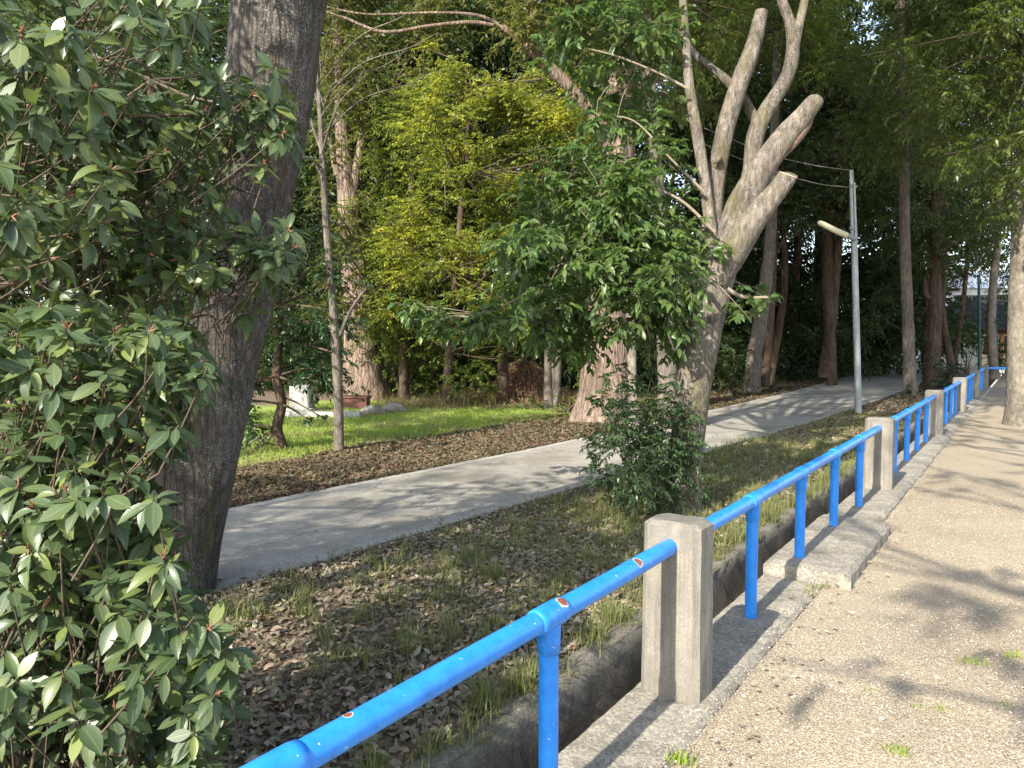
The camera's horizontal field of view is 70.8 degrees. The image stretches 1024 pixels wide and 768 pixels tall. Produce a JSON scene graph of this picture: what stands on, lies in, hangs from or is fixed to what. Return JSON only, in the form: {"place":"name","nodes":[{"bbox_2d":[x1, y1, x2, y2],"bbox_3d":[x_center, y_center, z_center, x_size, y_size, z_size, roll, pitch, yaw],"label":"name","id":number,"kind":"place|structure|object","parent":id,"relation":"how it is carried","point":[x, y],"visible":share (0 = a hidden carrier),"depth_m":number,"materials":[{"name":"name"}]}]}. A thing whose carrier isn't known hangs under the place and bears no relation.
{"place":"outdoors","nodes":[
{"label":"outdoors","id":0,"kind":"place"},
{"bbox_2d":[21,354,967,767],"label":"ground","id":1,"kind":"structure","parent":0,"point":[323,398],"depth_m":4.23,"materials":[{"name":"brown soil"}]},
{"bbox_2d":[1,0,230,384],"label":"shaded tree","id":2,"kind":"object","parent":1,"relation":"on","point":[114,69],"visible":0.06,"depth_m":10.78,"materials":[{"name":"green plant"}]},
{"bbox_2d":[0,291,265,767],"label":"broadleaf shrub","id":3,"kind":"object","parent":1,"relation":"on","point":[140,678],"visible":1,"depth_m":1.84,"materials":[{"name":"green plant"}]},
{"bbox_2d":[0,0,309,383],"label":"broadleaf tree","id":4,"kind":"object","parent":1,"relation":"on","point":[69,212],"visible":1,"depth_m":2.51,"materials":[{"name":"green plant"}]},
{"bbox_2d":[67,41,313,469],"bbox_3d":[-4.289,-1.476,9.284,4.202,6.184,2.434,1,4,20],"label":"shaded tree","id":5,"kind":"object","parent":1,"relation":"on","point":[151,84],"visible":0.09,"depth_m":8.89,"materials":[{"name":"green plant"}]},
{"bbox_2d":[149,0,327,596],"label":"leaning tree","id":6,"kind":"object","parent":1,"relation":"on","point":[286,34],"visible":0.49,"depth_m":4.31,"materials":[{"name":"brown plant"}]},
{"bbox_2d":[286,385,317,410],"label":"stone pillar","id":7,"kind":"structure","parent":1,"relation":"on","point":[298,396],"depth_m":16.35,"materials":[{"name":"white stone"}]},
{"bbox_2d":[240,206,375,451],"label":"camellia tree","id":8,"kind":"object","parent":1,"relation":"on","point":[289,333],"visible":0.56,"depth_m":10.66,"materials":[{"name":"green plant"}]},
{"bbox_2d":[343,395,370,408],"bbox_3d":[-3.882,0.448,17.555,0.820,0.320,0.500,0,3,0],"label":"brown planter","id":9,"kind":"object","parent":1,"relation":"on","point":[351,401],"visible":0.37,"depth_m":17.34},
{"bbox_2d":[302,0,438,450],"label":"slender tree","id":10,"kind":"object","parent":1,"relation":"on","point":[335,336],"visible":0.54,"depth_m":10.26,"materials":[{"name":"grey plant"}]},
{"bbox_2d":[360,405,385,414],"bbox_3d":[-3.149,0.605,16.230,0.641,0.274,0.263,0,3,0],"label":"flat rock","id":11,"kind":"object","parent":1,"relation":"on","point":[370,409],"visible":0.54,"depth_m":16.12,"materials":[{"name":"stone"}]},
{"bbox_2d":[120,391,656,477],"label":"lawn","id":12,"kind":"structure","parent":1,"relation":"on","point":[358,430],"depth_m":14.15,"materials":[{"name":"green plant"}]},
{"bbox_2d":[285,411,361,417],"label":"stone slab","id":13,"kind":"structure","parent":12,"relation":"on","point":[324,413],"depth_m":15.54,"materials":[{"name":"grey stone"}]},
{"bbox_2d":[382,402,408,412],"bbox_3d":[-2.726,0.571,16.585,0.717,0.293,0.311,0,3,0],"label":"flat rock","id":14,"kind":"object","parent":1,"relation":"on","point":[392,407],"visible":0.53,"depth_m":16.49,"materials":[{"name":"stone"}]},
{"bbox_2d":[298,0,493,401],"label":"camphor tree","id":15,"kind":"object","parent":1,"relation":"on","point":[368,374],"visible":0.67,"depth_m":19.84,"materials":[{"name":"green plant"}]},
{"bbox_2d":[373,306,445,399],"bbox_3d":[-2.946,-0.617,20.452,2.651,3.248,1.817,-1,3,-11],"label":"leafy bush","id":16,"kind":"object","parent":1,"relation":"on","point":[419,352],"visible":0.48,"depth_m":20.42,"materials":[{"name":"green plant"}]},
{"bbox_2d":[422,373,442,400],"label":"leafy bush","id":17,"kind":"object","parent":1,"relation":"on","point":[437,390],"visible":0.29,"depth_m":19.22,"materials":[{"name":"green plant"}]},
{"bbox_2d":[0,245,928,394],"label":"undergrowth","id":18,"kind":"object","parent":1,"relation":"on","point":[801,301],"visible":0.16,"depth_m":29.23,"materials":[{"name":"green plant"}]},
{"bbox_2d":[439,356,503,405],"bbox_3d":[-1.036,-0.066,18.031,1.669,1.284,1.319,0,3,0],"label":"light bush","id":19,"kind":"object","parent":1,"relation":"on","point":[460,384],"visible":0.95,"depth_m":18.05,"materials":[{"name":"green plant"}]},
{"bbox_2d":[19,399,923,767],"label":"fallen leaves","id":20,"kind":"object","parent":1,"relation":"on","point":[265,683],"visible":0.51,"depth_m":4.35,"materials":[{"name":"brown plant"}]},
{"bbox_2d":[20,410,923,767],"bbox_3d":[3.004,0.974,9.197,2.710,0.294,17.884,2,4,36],"label":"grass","id":21,"kind":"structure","parent":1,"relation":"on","point":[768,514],"depth_m":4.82,"materials":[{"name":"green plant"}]},
{"bbox_2d":[373,383,576,408],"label":"dry weeds","id":22,"kind":"object","parent":1,"relation":"on","point":[436,403],"visible":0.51,"depth_m":18.23,"materials":[{"name":"plant"}]},
{"bbox_2d":[318,29,644,399],"bbox_3d":[-0.583,-4.703,19.927,9.612,10.328,4.505,0,3,0],"label":"light green tree","id":23,"kind":"object","parent":1,"relation":"on","point":[403,348],"visible":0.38,"depth_m":19.61,"materials":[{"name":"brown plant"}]},
{"bbox_2d":[135,373,865,506],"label":"leaf litter","id":24,"kind":"object","parent":1,"relation":"on","point":[515,438],"visible":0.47,"depth_m":10.20,"materials":[{"name":"brown plant"}]},
{"bbox_2d":[353,37,651,404],"bbox_3d":[-0.200,-4.249,17.802,7.965,9.636,5.809,0,3,0],"label":"yellowing tree","id":25,"kind":"object","parent":1,"relation":"on","point":[508,99],"visible":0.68,"depth_m":17.82,"materials":[{"name":"green plant"}]},
{"bbox_2d":[0,0,1022,390],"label":"woodland","id":26,"kind":"object","parent":1,"relation":"on","point":[476,48],"visible":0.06,"depth_m":26.55,"materials":[{"name":"green plant"}]},
{"bbox_2d":[442,159,587,402],"bbox_3d":[0.412,-2.543,19.212,4.417,6.629,4.302,0,3,0],"label":"young tree","id":27,"kind":"object","parent":1,"relation":"on","point":[503,376],"visible":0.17,"depth_m":18.86,"materials":[{"name":"green plant"}]},
{"bbox_2d":[467,358,576,403],"bbox_3d":[0.399,0.011,20.146,5.010,1.489,4.349,0,3,0],"label":"branch heap","id":28,"kind":"object","parent":1,"relation":"on","point":[526,375],"visible":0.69,"depth_m":19.71,"materials":[{"name":"brown plant"}]},
{"bbox_2d":[469,300,581,384],"bbox_3d":[0.671,-1.202,21.980,4.250,3.115,2.222,0,3,0],"label":"leafy bush","id":29,"kind":"object","parent":1,"relation":"on","point":[541,365],"visible":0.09,"depth_m":21.93,"materials":[{"name":"green plant"}]},
{"bbox_2d":[326,0,726,422],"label":"camphor tree","id":30,"kind":"object","parent":1,"relation":"on","point":[589,384],"visible":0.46,"depth_m":14.36,"materials":[{"name":"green plant"}]},
{"bbox_2d":[524,389,549,409],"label":"bush","id":31,"kind":"object","parent":1,"relation":"on","point":[533,406],"visible":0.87,"depth_m":17.14,"materials":[{"name":"green plant"}]},
{"bbox_2d":[113,363,977,616],"bbox_3d":[14.990,-0.012,28.501,5.518,0.096,76.392,2,4,37],"label":"path edging","id":32,"kind":"object","parent":1,"relation":"on","point":[234,581],"visible":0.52,"depth_m":7.27,"materials":[{"name":"concrete"}]},
{"bbox_2d":[509,130,602,408],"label":"three stemmed tree","id":33,"kind":"object","parent":1,"relation":"on","point":[552,381],"visible":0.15,"depth_m":17.44,"materials":[{"name":"green plant"}]},
{"bbox_2d":[552,365,580,412],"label":"bush","id":34,"kind":"object","parent":1,"relation":"on","point":[569,410],"visible":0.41,"depth_m":16.45,"materials":[{"name":"green plant"}]},
{"bbox_2d":[386,0,823,515],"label":"pruned tree","id":35,"kind":"object","parent":1,"relation":"on","point":[717,256],"visible":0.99,"depth_m":6.56,"materials":[{"name":"green plant"}]},
{"bbox_2d":[583,50,679,435],"bbox_3d":[1.755,-2.038,11.166,1.371,5.736,1.668,0,3,0],"label":"pale slim tree","id":36,"kind":"object","parent":1,"relation":"on","point":[632,361],"visible":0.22,"depth_m":11.14,"materials":[{"name":"brown plant"}]},
{"bbox_2d":[380,367,888,417],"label":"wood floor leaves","id":37,"kind":"object","parent":1,"relation":"on","point":[712,387],"visible":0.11,"depth_m":22.23,"materials":[{"name":"red plant"}]},
{"bbox_2d":[577,361,717,520],"bbox_3d":[1.265,0.598,6.562,1.328,1.605,1.312,0,3,0],"label":"leafy shrub","id":38,"kind":"object","parent":1,"relation":"on","point":[653,434],"visible":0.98,"depth_m":6.47,"materials":[{"name":"green plant"}]},
{"bbox_2d":[634,0,756,417],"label":"grey tree","id":39,"kind":"object","parent":1,"relation":"on","point":[663,369],"visible":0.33,"depth_m":12.72,"materials":[{"name":"green plant"}]},
{"bbox_2d":[402,373,1001,767],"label":"drainage ditch","id":40,"kind":"object","parent":1,"relation":"in","point":[586,701],"visible":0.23,"depth_m":3.67,"materials":[{"name":"concrete"}]},
{"bbox_2d":[712,337,760,395],"bbox_3d":[6.660,-0.443,21.738,1.504,1.965,1.462,-3,4,-42],"label":"wood bush","id":41,"kind":"object","parent":1,"relation":"on","point":[727,361],"visible":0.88,"depth_m":21.84,"materials":[{"name":"green plant"}]},
{"bbox_2d":[678,71,862,386],"bbox_3d":[9.355,-5.511,26.044,6.925,11.509,6.045,0,3,0],"label":"tree","id":42,"kind":"object","parent":1,"relation":"on","point":[797,205],"visible":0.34,"depth_m":24.92,"materials":[{"name":"green plant"}]},
{"bbox_2d":[692,0,874,392],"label":"leaning wood tree","id":43,"kind":"object","parent":1,"relation":"on","point":[774,37],"visible":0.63,"depth_m":22.43,"materials":[{"name":"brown plant"}]},
{"bbox_2d":[778,325,838,380],"bbox_3d":[12.038,-1.102,29.954,3.163,2.729,2.067,0,3,0],"label":"wood bush","id":44,"kind":"object","parent":1,"relation":"on","point":[804,368],"visible":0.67,"depth_m":29.87,"materials":[{"name":"green plant"}]},
{"bbox_2d":[817,170,861,414],"bbox_3d":[7.261,-1.994,15.904,1.263,5.437,0.210,-1,3,-19],"label":"lamp post","id":45,"kind":"object","parent":1,"relation":"on","point":[852,234],"visible":0.98,"depth_m":15.99,"materials":[{"name":"metal"}]},
{"bbox_2d":[704,128,846,169],"bbox_3d":[6.199,-6.215,18.688,0.932,2.687,6.246,-1,3,-16],"label":"overhead wire","id":46,"kind":"object","parent":45,"relation":"attached to","point":[792,160],"visible":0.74,"depth_m":15.99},
{"bbox_2d":[705,144,845,186],"bbox_3d":[6.126,-5.795,18.697,1.064,2.578,6.238,-1,3,-15],"label":"overhead wire","id":47,"kind":"object","parent":45,"relation":"attached to","point":[797,178],"visible":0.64,"depth_m":15.91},
{"bbox_2d":[755,35,955,377],"bbox_3d":[12.641,-6.307,26.332,6.085,12.252,8.619,2,4,36],"label":"tree","id":48,"kind":"object","parent":1,"relation":"on","point":[842,207],"visible":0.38,"depth_m":25.84,"materials":[{"name":"green plant"}]},
{"bbox_2d":[837,305,919,376],"bbox_3d":[17.461,-2.008,33.965,4.553,3.764,2.597,0,3,0],"label":"wood bush","id":49,"kind":"object","parent":1,"relation":"on","point":[884,370],"visible":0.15,"depth_m":33.81,"materials":[{"name":"green plant"}]},
{"bbox_2d":[793,376,966,437],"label":"verge leaves","id":50,"kind":"object","parent":1,"relation":"on","point":[880,409],"visible":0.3,"depth_m":16.18,"materials":[{"name":"red plant"}]},
{"bbox_2d":[822,0,999,397],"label":"roadside tree","id":51,"kind":"object","parent":1,"relation":"on","point":[902,157],"visible":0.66,"depth_m":20.54,"materials":[{"name":"green plant"}]},
{"bbox_2d":[900,383,926,398],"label":"path shrub","id":52,"kind":"object","parent":1,"relation":"on","point":[910,396],"visible":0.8,"depth_m":20.65,"materials":[{"name":"green plant"}]},
{"bbox_2d":[856,83,1014,387],"bbox_3d":[15.110,-5.194,25.163,5.858,10.735,7.588,1,4,21],"label":"roadside tree","id":53,"kind":"object","parent":1,"relation":"on","point":[935,227],"visible":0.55,"depth_m":25.14,"materials":[{"name":"green plant"}]},
{"bbox_2d":[918,351,974,389],"bbox_3d":[14.409,-0.246,23.969,1.567,1.717,1.283,-2,4,-26],"label":"path shrub","id":54,"kind":"object","parent":1,"relation":"on","point":[946,374],"visible":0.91,"depth_m":23.93,"materials":[{"name":"green plant"}]},
{"bbox_2d":[893,270,1008,360],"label":"white house","id":55,"kind":"structure","parent":1,"relation":"on","point":[983,290],"depth_m":58.68,"materials":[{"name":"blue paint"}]},
{"bbox_2d":[910,200,1000,377],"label":"roadside tree","id":56,"kind":"object","parent":1,"relation":"on","point":[951,259],"visible":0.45,"depth_m":26.61,"materials":[{"name":"green plant"}]},
{"bbox_2d":[950,320,986,373],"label":"round hedge","id":57,"kind":"object","parent":1,"relation":"on","point":[972,341],"visible":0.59,"depth_m":35.77,"materials":[{"name":"green plant"}]},
{"bbox_2d":[940,203,1008,370],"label":"roadside tree","id":58,"kind":"object","parent":1,"relation":"on","point":[965,275],"visible":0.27,"depth_m":30.88,"materials":[{"name":"green plant"}]},
{"bbox_2d":[942,295,1007,369],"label":"tiled house","id":59,"kind":"structure","parent":1,"relation":"on","point":[1001,326],"depth_m":44.26,"materials":[{"name":"beige paint"}]},
{"bbox_2d":[983,336,997,353],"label":"window","id":60,"kind":"structure","parent":59,"relation":"in","point":[985,348],"depth_m":43.69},
{"bbox_2d":[1004,336,1006,352],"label":"window","id":61,"kind":"structure","parent":59,"relation":"in","point":[1005,337],"depth_m":43.70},
{"bbox_2d":[977,275,980,369],"bbox_3d":[19.388,-2.461,29.908,0.299,4.140,0.142,0,3,0],"label":"pole","id":62,"kind":"object","parent":1,"relation":"on","point":[979,318],"visible":0.9,"depth_m":29.86,"materials":[{"name":"green metal"}]},
{"bbox_2d":[975,339,1006,378],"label":"round hedge","id":63,"kind":"object","parent":1,"relation":"on","point":[1000,362],"visible":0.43,"depth_m":31.91,"materials":[{"name":"green plant"}]},
{"bbox_2d":[25,364,976,627],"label":"path","id":64,"kind":"structure","parent":0,"point":[271,536],"depth_m":7.58,"materials":[{"name":"concrete"}]},
{"bbox_2d":[10,0,1018,386],"label":"sky","id":65,"kind":"structure","parent":0,"point":[866,8],"materials":[{"name":"white"}]},
{"bbox_2d":[641,372,1023,767],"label":"gravel ground","id":66,"kind":"structure","parent":0,"point":[984,448],"depth_m":3.80,"materials":[{"name":"beige gravel"}]},
{"bbox_2d":[558,574,821,767],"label":"kerb","id":67,"kind":"structure","parent":66,"relation":"on","point":[632,728],"depth_m":3.18,"materials":[{"name":"concrete"}]},
{"bbox_2d":[239,539,676,767],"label":"blue railing","id":68,"kind":"object","parent":67,"relation":"on","point":[340,735],"visible":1,"depth_m":2.09,"materials":[{"name":"metal"}]},
{"bbox_2d":[641,513,712,704],"bbox_3d":[0.758,1.019,3.299,0.286,0.826,0.210,2,4,36],"label":"concrete post","id":69,"kind":"object","parent":67,"relation":"on","point":[677,634],"visible":0.95,"depth_m":3.21,"materials":[{"name":"grey concrete"}]},
{"bbox_2d":[763,514,889,590],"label":"kerb","id":70,"kind":"structure","parent":66,"relation":"on","point":[842,554],"depth_m":5.20,"materials":[{"name":"concrete"}]},
{"bbox_2d":[705,425,881,618],"bbox_3d":[2.347,0.944,5.512,0.087,0.788,5.269,2,4,36],"label":"blue railing","id":71,"kind":"object","parent":70,"relation":"on","point":[749,504],"visible":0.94,"depth_m":4.97,"materials":[{"name":"metal"}]},
{"bbox_2d":[707,453,979,764],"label":"stray leaves","id":72,"kind":"object","parent":66,"relation":"on","point":[741,725],"visible":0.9,"depth_m":3.51,"materials":[{"name":"brown plant"}]},
{"bbox_2d":[666,579,1021,767],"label":"gravel weeds","id":73,"kind":"object","parent":66,"relation":"on","point":[677,756],"visible":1,"depth_m":3.12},
{"bbox_2d":[828,434,950,521],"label":"kerb","id":74,"kind":"structure","parent":66,"relation":"on","point":[879,504],"depth_m":7.73,"materials":[{"name":"concrete"}]},
{"bbox_2d":[863,417,894,489],"bbox_3d":[3.936,0.763,7.720,0.286,0.826,0.210,2,4,36],"label":"concrete post","id":75,"kind":"object","parent":74,"relation":"on","point":[879,461],"visible":0.88,"depth_m":7.63,"materials":[{"name":"grey concrete"}]},
{"bbox_2d":[892,395,935,472],"bbox_3d":[5.524,0.688,9.933,0.087,0.788,5.269,2,4,36],"label":"blue railing","id":76,"kind":"object","parent":74,"relation":"on","point":[905,414],"visible":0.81,"depth_m":9.71,"materials":[{"name":"metal"}]},
{"bbox_2d":[860,0,1023,426],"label":"playground tree","id":77,"kind":"object","parent":66,"relation":"on","point":[978,28],"visible":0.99,"depth_m":13.66,"materials":[{"name":"green plant"}]},
{"bbox_2d":[943,403,976,437],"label":"kerb","id":78,"kind":"structure","parent":66,"relation":"on","point":[952,425],"depth_m":14.50,"materials":[{"name":"concrete"}]},
{"bbox_2d":[923,390,943,435],"bbox_3d":[7.113,0.508,12.140,0.286,0.826,0.210,2,4,35],"label":"concrete post","id":79,"kind":"object","parent":78,"relation":"on","point":[936,416],"visible":0.77,"depth_m":12.04,"materials":[{"name":"grey concrete"}]},
{"bbox_2d":[943,381,960,423],"bbox_3d":[8.701,0.433,14.354,0.087,0.788,5.269,2,4,36],"label":"blue railing","id":80,"kind":"object","parent":78,"relation":"on","point":[949,390],"visible":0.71,"depth_m":14.77,"materials":[{"name":"metal"}]},
{"bbox_2d":[953,377,966,410],"bbox_3d":[10.290,0.252,16.561,0.286,0.826,0.210,2,4,36],"label":"concrete post","id":81,"kind":"object","parent":78,"relation":"on","point":[962,396],"visible":0.72,"depth_m":16.45,"materials":[{"name":"grey concrete"}]},
{"bbox_2d":[967,387,991,404],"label":"kerb","id":82,"kind":"structure","parent":66,"relation":"on","point":[984,391],"depth_m":20.94,"materials":[{"name":"concrete"}]},
{"bbox_2d":[966,373,975,400],"bbox_3d":[11.878,0.177,18.774,0.087,0.788,5.269,2,4,36],"label":"blue railing","id":83,"kind":"object","parent":82,"relation":"on","point":[970,378],"visible":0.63,"depth_m":19.20,"materials":[{"name":"metal"}]},
{"bbox_2d":[969,370,979,396],"bbox_3d":[13.468,-0.003,20.982,0.286,0.826,0.210,2,4,36],"label":"concrete post","id":84,"kind":"object","parent":82,"relation":"on","point":[976,386],"visible":0.62,"depth_m":20.87,"materials":[{"name":"grey concrete"}]},
{"bbox_2d":[979,367,984,389],"bbox_3d":[15.056,-0.078,23.195,0.087,0.788,5.269,2,4,36],"label":"blue railing","id":85,"kind":"object","parent":82,"relation":"on","point":[981,376],"visible":0.48,"depth_m":24.16,"materials":[{"name":"metal"}]},
{"bbox_2d":[979,365,988,386],"bbox_3d":[16.645,-0.258,25.402,0.286,0.826,0.210,2,4,35],"label":"concrete post","id":86,"kind":"object","parent":82,"relation":"on","point":[985,376],"visible":0.67,"depth_m":25.29,"materials":[{"name":"grey concrete"}]},
{"bbox_2d":[945,141,1015,379],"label":"pale leaning tree","id":87,"kind":"object","parent":66,"relation":"on","point":[994,374],"visible":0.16,"depth_m":28.76,"materials":[{"name":"green plant"}]},
{"bbox_2d":[958,147,1015,313],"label":"dark back tree","id":88,"kind":"object","parent":66,"relation":"on","point":[1006,271],"visible":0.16,"depth_m":32.48,"materials":[{"name":"green plant"}]},
{"bbox_2d":[989,367,1005,368],"bbox_3d":[19.366,-0.197,25.263,5.269,0.788,0.087,0,3,3],"label":"blue railing","id":89,"kind":"object","parent":66,"relation":"on","point":[997,367],"visible":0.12,"depth_m":25.33,"materials":[{"name":"metal"}]},
{"bbox_2d":[996,300,996,335],"bbox_3d":[25.460,-3.327,37.871,0.309,4.814,0.112,0,3,0],"label":"blue pole","id":90,"kind":"object","parent":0,"point":[996,317],"visible":0.12,"depth_m":37.82,"materials":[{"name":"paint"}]}
]}

